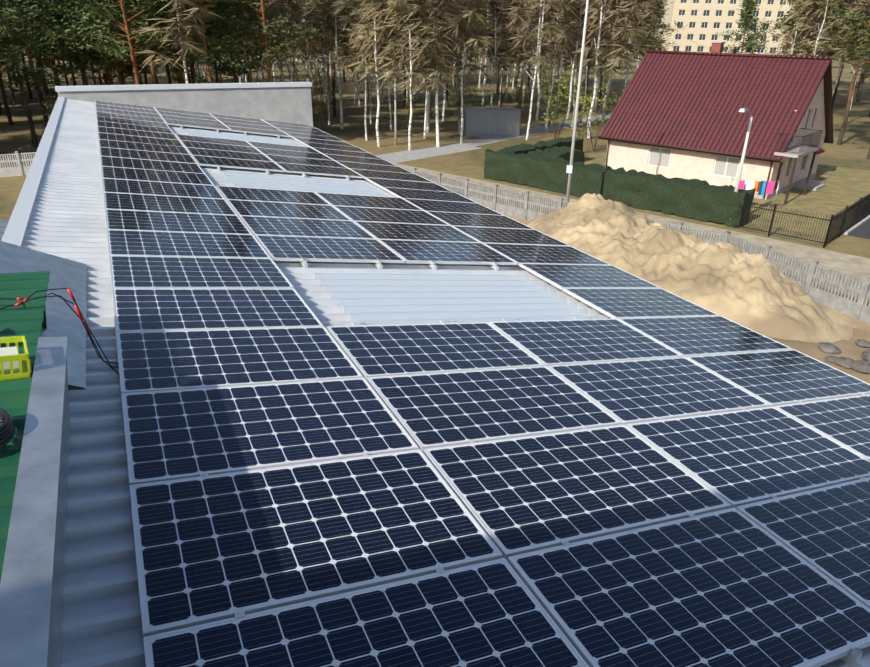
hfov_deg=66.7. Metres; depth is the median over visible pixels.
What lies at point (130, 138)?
solar panel
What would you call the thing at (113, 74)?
pine tree
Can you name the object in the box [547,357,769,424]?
solar panel
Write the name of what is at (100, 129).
solar panel
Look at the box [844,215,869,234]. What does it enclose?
road kerb
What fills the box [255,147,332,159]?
solar panel
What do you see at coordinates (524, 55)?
birch tree
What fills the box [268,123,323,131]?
solar panel
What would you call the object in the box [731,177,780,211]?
laundry rack
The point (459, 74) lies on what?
birch tree
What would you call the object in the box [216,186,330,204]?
solar panel
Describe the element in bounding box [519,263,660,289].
solar panel
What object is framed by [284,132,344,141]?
solar panel
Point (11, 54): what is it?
pine tree
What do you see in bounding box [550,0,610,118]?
birch tree
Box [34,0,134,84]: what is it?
pine tree
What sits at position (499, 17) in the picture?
birch tree
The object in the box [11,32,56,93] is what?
pine tree
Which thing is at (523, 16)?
birch tree
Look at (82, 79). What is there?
pine tree
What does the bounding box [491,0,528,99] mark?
birch tree
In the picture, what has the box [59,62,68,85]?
pine tree
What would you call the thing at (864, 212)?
metal plot fence
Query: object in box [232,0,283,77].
birch tree
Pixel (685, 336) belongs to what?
solar panel
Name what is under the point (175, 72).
pine tree
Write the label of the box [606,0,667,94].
birch tree
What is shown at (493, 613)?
solar panel
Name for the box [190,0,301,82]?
pine tree
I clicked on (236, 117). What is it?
solar panel
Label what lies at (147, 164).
solar panel
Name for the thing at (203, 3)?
birch tree
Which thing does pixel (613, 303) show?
solar panel
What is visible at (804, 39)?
birch tree
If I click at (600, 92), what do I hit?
pine tree
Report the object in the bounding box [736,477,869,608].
solar panel
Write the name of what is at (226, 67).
pine tree
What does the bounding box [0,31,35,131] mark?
birch tree
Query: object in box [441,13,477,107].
pine tree
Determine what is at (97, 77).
pine tree
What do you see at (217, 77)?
pine tree
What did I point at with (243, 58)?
birch tree
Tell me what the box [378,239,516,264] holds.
solar panel
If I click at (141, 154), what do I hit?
solar panel
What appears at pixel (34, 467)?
annex roofs and flashing
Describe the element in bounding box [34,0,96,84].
pine tree
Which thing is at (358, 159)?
solar panel
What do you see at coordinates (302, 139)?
solar panel
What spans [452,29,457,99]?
birch tree
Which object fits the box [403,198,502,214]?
solar panel
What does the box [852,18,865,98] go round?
pine tree
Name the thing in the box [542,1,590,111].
birch tree
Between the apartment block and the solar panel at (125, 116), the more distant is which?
the apartment block
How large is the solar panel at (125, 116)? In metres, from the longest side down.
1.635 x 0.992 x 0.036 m
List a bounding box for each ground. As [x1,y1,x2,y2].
[0,31,869,305]
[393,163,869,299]
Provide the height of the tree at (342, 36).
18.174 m
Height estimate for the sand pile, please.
2.054 m
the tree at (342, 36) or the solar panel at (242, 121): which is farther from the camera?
the tree at (342, 36)
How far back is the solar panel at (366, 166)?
15.48 m
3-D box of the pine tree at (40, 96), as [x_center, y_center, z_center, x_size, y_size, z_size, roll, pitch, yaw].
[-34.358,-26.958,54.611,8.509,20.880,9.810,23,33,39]
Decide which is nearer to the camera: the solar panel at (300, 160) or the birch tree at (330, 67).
the solar panel at (300, 160)
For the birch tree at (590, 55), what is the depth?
78.97 m
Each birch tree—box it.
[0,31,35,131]
[134,0,223,83]
[161,2,220,83]
[211,18,253,82]
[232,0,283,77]
[236,0,281,82]
[238,0,317,81]
[249,0,333,81]
[260,6,286,81]
[269,0,307,80]
[292,0,352,124]
[293,0,327,81]
[294,0,356,106]
[297,0,362,128]
[302,19,349,101]
[306,0,350,92]
[308,1,356,102]
[325,0,392,140]
[327,0,359,103]
[339,4,371,106]
[343,0,399,123]
[346,0,425,146]
[362,0,416,130]
[363,2,386,101]
[374,0,457,150]
[377,0,480,137]
[392,0,480,132]
[393,0,483,146]
[398,4,432,128]
[405,65,407,104]
[413,0,475,89]
[426,0,504,143]
[430,0,478,86]
[435,3,492,120]
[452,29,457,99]
[457,0,475,95]
[468,0,528,106]
[469,0,516,106]
[472,0,524,106]
[475,4,493,87]
[489,0,578,139]
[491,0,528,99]
[506,0,559,111]
[507,0,573,119]
[507,1,551,106]
[521,2,548,88]
[523,0,593,129]
[526,1,554,100]
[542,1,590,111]
[547,10,561,105]
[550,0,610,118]
[550,0,618,128]
[566,0,658,137]
[570,3,619,109]
[575,3,617,111]
[578,0,650,121]
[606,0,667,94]
[624,1,671,67]
[770,0,831,56]
[782,0,855,55]
[790,14,828,55]
[807,0,861,64]
[811,0,859,58]
[814,0,868,96]
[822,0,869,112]
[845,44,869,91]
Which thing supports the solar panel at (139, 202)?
attached to the panel rails and clamps
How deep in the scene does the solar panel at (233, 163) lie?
13.07 m
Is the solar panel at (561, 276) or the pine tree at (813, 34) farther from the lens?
the pine tree at (813, 34)
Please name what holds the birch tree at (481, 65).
on the ground at (851, 150)
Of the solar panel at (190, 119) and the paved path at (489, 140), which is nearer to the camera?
the solar panel at (190, 119)
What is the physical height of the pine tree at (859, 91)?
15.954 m
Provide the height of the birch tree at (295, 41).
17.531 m
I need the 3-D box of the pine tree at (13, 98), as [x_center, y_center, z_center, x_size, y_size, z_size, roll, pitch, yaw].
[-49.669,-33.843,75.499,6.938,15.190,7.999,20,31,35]
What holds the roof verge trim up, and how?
attached to the hall walls
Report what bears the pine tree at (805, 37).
on the ground at (851, 150)
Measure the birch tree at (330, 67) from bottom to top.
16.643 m
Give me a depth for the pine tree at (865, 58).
50.77 m
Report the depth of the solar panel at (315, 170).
13.82 m
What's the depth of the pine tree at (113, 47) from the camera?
46.20 m
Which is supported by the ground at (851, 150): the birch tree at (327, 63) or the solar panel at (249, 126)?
the birch tree at (327, 63)
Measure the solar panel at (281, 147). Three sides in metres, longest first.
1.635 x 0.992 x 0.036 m
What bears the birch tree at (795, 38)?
on the ground at (851, 150)
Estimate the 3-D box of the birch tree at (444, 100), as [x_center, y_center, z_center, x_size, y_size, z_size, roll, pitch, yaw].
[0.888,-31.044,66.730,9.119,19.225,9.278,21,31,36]
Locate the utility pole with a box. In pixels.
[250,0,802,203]
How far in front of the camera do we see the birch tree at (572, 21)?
61.12 m
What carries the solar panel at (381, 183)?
attached to the panel rails and clamps
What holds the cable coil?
on the annex roofs and flashing
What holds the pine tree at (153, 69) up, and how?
on the ground at (851, 150)
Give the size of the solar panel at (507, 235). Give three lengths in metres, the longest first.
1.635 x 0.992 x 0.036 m
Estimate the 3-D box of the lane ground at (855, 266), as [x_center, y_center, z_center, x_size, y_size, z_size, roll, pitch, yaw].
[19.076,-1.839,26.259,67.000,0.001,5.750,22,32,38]
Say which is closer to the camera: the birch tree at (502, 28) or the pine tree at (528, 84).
the birch tree at (502, 28)
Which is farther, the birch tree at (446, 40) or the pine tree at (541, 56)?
the pine tree at (541, 56)
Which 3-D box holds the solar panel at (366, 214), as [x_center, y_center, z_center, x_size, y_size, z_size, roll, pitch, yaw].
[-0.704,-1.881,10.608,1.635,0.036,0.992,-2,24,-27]
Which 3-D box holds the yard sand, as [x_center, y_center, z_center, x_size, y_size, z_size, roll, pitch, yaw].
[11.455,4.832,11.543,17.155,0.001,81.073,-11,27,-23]
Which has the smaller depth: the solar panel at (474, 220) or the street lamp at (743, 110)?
the solar panel at (474, 220)
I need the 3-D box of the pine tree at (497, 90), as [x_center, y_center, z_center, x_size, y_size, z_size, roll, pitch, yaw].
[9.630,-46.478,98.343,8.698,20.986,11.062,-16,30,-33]
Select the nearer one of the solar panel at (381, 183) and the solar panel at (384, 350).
the solar panel at (384, 350)
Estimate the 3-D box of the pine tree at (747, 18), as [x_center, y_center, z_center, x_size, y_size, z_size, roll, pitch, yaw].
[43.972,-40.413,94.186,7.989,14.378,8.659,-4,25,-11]
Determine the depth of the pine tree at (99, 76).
79.34 m
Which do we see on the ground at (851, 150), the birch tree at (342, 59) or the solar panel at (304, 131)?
the birch tree at (342, 59)
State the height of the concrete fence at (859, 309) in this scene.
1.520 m
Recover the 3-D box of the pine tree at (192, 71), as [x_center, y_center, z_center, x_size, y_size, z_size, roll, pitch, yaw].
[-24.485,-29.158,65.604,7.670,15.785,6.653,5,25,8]
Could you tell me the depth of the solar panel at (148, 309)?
5.74 m
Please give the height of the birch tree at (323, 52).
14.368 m
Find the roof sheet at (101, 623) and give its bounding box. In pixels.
[21,99,869,666]
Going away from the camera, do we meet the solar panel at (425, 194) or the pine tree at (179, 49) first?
the solar panel at (425, 194)
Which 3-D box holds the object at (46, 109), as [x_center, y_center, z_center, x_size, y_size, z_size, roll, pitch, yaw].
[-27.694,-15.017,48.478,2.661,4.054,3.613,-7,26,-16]
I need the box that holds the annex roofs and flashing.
[0,220,85,666]
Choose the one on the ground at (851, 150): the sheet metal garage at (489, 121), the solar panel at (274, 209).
the sheet metal garage at (489, 121)
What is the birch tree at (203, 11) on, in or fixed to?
on the ground at (851, 150)
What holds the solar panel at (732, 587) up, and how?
attached to the panel rails and clamps
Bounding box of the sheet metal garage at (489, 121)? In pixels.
[458,107,520,136]
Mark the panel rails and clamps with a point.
(853, 657)
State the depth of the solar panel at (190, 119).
18.95 m
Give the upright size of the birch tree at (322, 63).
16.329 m
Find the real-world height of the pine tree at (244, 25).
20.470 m
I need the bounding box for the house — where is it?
[598,42,833,203]
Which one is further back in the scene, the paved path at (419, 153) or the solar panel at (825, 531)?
the paved path at (419, 153)
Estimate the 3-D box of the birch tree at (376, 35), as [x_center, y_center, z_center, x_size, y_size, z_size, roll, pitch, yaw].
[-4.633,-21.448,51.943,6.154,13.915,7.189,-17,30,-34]
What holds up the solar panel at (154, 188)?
attached to the panel rails and clamps
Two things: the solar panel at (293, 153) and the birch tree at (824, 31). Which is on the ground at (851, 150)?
the birch tree at (824, 31)
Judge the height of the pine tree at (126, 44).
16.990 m
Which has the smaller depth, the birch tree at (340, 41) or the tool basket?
the tool basket
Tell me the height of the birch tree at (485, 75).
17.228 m
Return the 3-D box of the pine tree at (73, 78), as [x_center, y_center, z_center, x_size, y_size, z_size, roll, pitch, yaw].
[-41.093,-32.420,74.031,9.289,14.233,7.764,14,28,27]
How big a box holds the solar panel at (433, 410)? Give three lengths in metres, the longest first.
1.635 x 0.992 x 0.037 m
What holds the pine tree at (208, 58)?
on the ground at (851, 150)
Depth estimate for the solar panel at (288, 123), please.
22.11 m
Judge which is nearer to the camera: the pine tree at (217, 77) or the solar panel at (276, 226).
the solar panel at (276, 226)
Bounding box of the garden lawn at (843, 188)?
[484,152,869,246]
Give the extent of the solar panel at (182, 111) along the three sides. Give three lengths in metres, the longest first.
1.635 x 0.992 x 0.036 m
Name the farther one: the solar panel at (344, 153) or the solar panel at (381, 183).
the solar panel at (344, 153)
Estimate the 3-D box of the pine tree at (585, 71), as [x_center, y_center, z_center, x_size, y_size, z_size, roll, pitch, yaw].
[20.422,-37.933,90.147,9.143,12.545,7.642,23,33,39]
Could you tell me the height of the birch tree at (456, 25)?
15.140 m
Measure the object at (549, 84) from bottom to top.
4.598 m
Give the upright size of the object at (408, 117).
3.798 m
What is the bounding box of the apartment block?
[658,0,815,54]
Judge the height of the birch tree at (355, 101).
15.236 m
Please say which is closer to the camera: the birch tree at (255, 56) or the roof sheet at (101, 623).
the roof sheet at (101, 623)
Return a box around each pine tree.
[0,0,41,163]
[0,0,73,147]
[0,12,22,124]
[2,0,79,127]
[5,27,22,104]
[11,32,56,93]
[17,0,88,93]
[21,0,68,85]
[21,25,41,98]
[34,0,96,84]
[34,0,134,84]
[34,32,50,95]
[36,1,100,85]
[40,0,198,84]
[56,57,94,85]
[58,3,146,85]
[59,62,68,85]
[60,0,167,84]
[64,0,195,84]
[80,0,162,84]
[85,15,106,84]
[87,0,193,83]
[88,3,149,84]
[123,59,165,84]
[133,2,212,83]
[135,1,208,83]
[136,0,159,83]
[139,0,255,82]
[153,2,219,83]
[164,59,172,83]
[186,0,271,82]
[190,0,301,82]
[199,28,250,82]
[212,0,322,81]
[219,46,238,82]
[220,25,271,79]
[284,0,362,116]
[382,23,406,108]
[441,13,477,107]
[477,1,528,93]
[517,6,561,98]
[527,61,529,89]
[559,35,611,101]
[576,16,622,92]
[589,8,630,106]
[632,0,686,58]
[716,0,782,53]
[761,1,813,54]
[780,0,826,55]
[794,0,855,59]
[817,2,869,105]
[820,0,869,144]
[832,13,869,159]
[848,13,867,101]
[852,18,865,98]
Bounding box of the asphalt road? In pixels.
[848,219,869,238]
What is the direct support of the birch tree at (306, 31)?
on the ground at (851, 150)
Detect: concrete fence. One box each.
[401,167,729,243]
[723,231,869,323]
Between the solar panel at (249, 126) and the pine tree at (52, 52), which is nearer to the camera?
the solar panel at (249, 126)
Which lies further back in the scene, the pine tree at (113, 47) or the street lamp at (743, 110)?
the pine tree at (113, 47)
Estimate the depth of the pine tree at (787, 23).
103.42 m
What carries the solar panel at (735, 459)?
attached to the panel rails and clamps
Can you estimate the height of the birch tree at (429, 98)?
20.624 m
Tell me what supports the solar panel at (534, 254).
attached to the panel rails and clamps
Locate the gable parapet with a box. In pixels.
[55,82,312,125]
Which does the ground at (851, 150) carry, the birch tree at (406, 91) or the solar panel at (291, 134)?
the birch tree at (406, 91)
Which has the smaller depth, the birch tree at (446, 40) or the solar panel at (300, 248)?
the solar panel at (300, 248)
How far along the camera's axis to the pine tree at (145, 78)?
82.87 m
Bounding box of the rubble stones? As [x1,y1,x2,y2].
[818,339,869,373]
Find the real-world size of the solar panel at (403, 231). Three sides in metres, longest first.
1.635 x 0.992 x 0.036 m
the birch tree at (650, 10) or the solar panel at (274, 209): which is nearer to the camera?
the solar panel at (274, 209)
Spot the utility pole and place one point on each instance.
(569, 168)
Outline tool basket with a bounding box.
[0,336,31,380]
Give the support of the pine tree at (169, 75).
on the ground at (851, 150)
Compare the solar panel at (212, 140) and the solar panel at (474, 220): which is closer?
the solar panel at (474, 220)
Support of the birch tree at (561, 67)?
on the ground at (851, 150)
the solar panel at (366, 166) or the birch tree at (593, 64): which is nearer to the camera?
the solar panel at (366, 166)
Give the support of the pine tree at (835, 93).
on the ground at (851, 150)
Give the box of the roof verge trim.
[1,97,64,245]
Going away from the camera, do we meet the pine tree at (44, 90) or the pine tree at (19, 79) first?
the pine tree at (19, 79)
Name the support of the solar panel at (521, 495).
on the panel rails and clamps
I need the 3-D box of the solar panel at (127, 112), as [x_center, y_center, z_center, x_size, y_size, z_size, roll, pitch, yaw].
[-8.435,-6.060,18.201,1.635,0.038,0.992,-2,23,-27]
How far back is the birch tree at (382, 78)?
86.90 m
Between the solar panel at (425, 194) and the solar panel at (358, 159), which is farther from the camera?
the solar panel at (358, 159)
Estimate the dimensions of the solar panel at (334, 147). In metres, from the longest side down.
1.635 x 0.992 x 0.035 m
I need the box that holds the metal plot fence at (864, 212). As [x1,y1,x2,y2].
[734,194,869,247]
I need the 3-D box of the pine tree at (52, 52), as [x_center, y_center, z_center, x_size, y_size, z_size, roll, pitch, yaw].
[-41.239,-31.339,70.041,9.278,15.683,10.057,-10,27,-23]
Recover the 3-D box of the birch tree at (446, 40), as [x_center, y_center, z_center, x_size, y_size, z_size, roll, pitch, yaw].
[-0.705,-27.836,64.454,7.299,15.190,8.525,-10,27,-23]
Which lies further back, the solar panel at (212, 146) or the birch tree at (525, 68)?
the birch tree at (525, 68)
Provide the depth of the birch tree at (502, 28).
80.71 m
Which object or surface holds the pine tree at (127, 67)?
on the ground at (851, 150)
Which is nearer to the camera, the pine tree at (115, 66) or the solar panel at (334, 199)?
the solar panel at (334, 199)
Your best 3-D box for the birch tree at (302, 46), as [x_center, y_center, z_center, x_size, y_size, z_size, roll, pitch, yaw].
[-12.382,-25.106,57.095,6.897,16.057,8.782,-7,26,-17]
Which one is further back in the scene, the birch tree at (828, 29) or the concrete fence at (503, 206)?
the birch tree at (828, 29)
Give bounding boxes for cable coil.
[0,408,15,447]
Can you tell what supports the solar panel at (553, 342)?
attached to the panel rails and clamps
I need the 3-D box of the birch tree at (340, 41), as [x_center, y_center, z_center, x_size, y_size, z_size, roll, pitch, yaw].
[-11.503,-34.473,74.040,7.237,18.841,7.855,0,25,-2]
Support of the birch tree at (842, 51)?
on the ground at (851, 150)
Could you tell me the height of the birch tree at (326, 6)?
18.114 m
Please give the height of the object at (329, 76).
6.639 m
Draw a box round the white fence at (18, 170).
[0,151,35,176]
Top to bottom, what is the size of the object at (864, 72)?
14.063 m
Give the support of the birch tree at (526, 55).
on the ground at (851, 150)
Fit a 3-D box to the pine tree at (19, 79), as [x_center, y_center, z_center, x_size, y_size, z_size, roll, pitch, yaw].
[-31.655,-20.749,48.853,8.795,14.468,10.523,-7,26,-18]
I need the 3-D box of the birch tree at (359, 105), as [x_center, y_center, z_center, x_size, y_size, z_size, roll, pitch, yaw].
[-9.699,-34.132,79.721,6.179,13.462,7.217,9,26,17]
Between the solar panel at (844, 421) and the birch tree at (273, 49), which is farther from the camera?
the birch tree at (273, 49)
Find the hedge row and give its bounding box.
[484,137,755,226]
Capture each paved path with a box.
[375,143,480,162]
[455,112,611,146]
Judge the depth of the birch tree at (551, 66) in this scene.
90.69 m
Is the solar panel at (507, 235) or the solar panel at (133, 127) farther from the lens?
the solar panel at (133, 127)
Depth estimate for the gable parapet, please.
21.69 m
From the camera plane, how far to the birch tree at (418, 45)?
59.56 m
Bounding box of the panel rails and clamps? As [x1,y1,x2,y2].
[107,101,869,666]
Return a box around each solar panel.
[95,100,155,109]
[95,104,158,113]
[95,107,161,117]
[96,111,165,122]
[96,116,168,127]
[96,121,173,133]
[97,126,178,139]
[98,132,183,146]
[98,139,190,154]
[99,147,196,163]
[100,156,204,173]
[101,166,213,184]
[102,178,224,198]
[103,192,236,214]
[104,209,251,233]
[106,229,270,257]
[109,255,293,288]
[112,288,322,333]
[116,326,362,392]
[121,377,418,488]
[130,449,502,636]
[143,558,588,666]
[154,107,212,116]
[157,111,217,120]
[160,115,223,124]
[163,119,230,130]
[175,134,252,146]
[180,140,262,153]
[186,147,272,161]
[192,155,284,171]
[210,113,266,122]
[214,117,273,126]
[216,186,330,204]
[220,121,280,130]
[226,125,290,136]
[227,199,351,220]
[239,215,375,238]
[247,141,319,152]
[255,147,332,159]
[255,235,404,262]
[261,119,314,127]
[264,154,346,167]
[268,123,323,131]
[275,162,363,177]
[276,127,334,136]
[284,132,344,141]
[292,136,355,146]
[301,142,368,152]
[311,147,381,158]
[315,192,423,210]
[324,154,396,165]
[326,322,543,379]
[333,206,448,224]
[336,161,413,173]
[349,168,433,182]
[354,221,480,242]
[365,177,452,191]
[367,366,621,451]
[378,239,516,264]
[382,187,476,202]
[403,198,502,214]
[423,424,730,558]
[426,211,532,228]
[452,226,569,245]
[483,243,610,264]
[489,318,682,365]
[507,507,869,666]
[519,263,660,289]
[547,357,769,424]
[563,288,719,318]
[618,316,791,356]
[626,406,869,507]
[686,349,869,406]
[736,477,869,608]
[774,394,869,460]
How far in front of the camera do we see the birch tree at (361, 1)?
65.48 m
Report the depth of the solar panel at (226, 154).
13.96 m
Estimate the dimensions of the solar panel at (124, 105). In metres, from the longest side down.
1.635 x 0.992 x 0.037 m
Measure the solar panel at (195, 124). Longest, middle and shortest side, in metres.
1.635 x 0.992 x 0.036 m
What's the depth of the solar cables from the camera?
4.30 m
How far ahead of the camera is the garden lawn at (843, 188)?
38.90 m
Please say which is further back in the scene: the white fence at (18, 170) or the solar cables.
the white fence at (18, 170)
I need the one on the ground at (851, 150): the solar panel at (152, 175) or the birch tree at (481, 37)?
the birch tree at (481, 37)
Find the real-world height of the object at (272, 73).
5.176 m
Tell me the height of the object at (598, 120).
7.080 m
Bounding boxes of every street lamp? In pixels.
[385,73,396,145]
[734,108,752,192]
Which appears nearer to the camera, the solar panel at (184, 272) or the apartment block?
the solar panel at (184, 272)
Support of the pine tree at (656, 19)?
on the ground at (851, 150)
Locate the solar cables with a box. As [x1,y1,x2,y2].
[0,288,118,373]
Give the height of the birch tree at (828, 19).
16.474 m
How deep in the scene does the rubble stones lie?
20.07 m
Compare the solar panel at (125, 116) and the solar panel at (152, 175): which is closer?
the solar panel at (152, 175)
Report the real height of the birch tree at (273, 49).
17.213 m
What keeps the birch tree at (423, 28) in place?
on the ground at (851, 150)
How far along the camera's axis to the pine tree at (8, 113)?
62.33 m
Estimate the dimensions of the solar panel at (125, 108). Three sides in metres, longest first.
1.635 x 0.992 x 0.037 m
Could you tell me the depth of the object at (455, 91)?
78.58 m
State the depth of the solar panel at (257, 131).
18.76 m
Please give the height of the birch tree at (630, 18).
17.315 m
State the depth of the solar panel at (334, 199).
11.40 m
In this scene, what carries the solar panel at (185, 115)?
attached to the panel rails and clamps
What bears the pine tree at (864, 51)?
on the ground at (851, 150)
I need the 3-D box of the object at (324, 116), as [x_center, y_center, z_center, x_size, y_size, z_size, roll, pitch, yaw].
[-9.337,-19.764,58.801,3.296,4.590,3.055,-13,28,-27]
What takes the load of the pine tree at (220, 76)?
on the ground at (851, 150)
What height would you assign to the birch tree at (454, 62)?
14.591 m
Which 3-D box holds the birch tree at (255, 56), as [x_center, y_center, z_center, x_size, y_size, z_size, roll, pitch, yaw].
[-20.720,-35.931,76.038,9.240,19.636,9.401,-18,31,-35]
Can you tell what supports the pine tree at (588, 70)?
on the ground at (851, 150)
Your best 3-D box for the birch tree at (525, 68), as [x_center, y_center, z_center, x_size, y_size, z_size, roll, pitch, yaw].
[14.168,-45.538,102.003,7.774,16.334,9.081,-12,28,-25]
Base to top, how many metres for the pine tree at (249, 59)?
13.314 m
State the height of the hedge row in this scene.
2.076 m
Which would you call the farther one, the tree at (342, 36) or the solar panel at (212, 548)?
the tree at (342, 36)
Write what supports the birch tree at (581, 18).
on the ground at (851, 150)
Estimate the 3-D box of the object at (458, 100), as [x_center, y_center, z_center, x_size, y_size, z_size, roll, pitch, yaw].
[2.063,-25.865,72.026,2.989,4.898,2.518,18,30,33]
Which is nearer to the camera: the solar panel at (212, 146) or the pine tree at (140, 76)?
the solar panel at (212, 146)
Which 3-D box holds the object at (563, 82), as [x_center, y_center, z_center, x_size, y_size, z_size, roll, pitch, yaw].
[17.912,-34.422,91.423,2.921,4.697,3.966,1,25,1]
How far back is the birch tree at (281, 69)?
66.61 m
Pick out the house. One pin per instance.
(674, 114)
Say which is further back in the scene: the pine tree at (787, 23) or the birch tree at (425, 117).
the pine tree at (787, 23)
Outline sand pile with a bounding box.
[526,193,856,343]
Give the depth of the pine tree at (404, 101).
80.52 m
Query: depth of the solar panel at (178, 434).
4.06 m
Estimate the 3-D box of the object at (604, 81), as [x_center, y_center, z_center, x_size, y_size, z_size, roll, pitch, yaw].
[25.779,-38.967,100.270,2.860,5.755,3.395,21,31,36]
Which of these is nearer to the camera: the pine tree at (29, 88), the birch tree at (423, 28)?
the birch tree at (423, 28)
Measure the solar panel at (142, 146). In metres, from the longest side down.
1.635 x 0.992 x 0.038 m
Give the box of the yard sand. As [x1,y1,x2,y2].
[505,215,869,383]
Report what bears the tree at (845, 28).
on the ground at (851, 150)
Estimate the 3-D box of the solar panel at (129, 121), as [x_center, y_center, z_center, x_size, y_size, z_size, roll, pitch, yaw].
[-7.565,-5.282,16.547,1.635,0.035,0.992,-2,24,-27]
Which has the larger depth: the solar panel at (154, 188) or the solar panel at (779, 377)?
the solar panel at (154, 188)
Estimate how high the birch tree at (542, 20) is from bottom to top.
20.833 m
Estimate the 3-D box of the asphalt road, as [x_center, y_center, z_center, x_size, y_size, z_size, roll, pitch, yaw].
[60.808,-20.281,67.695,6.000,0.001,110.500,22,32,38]
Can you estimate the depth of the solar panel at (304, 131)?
20.44 m
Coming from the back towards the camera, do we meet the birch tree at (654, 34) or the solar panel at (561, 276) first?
the birch tree at (654, 34)

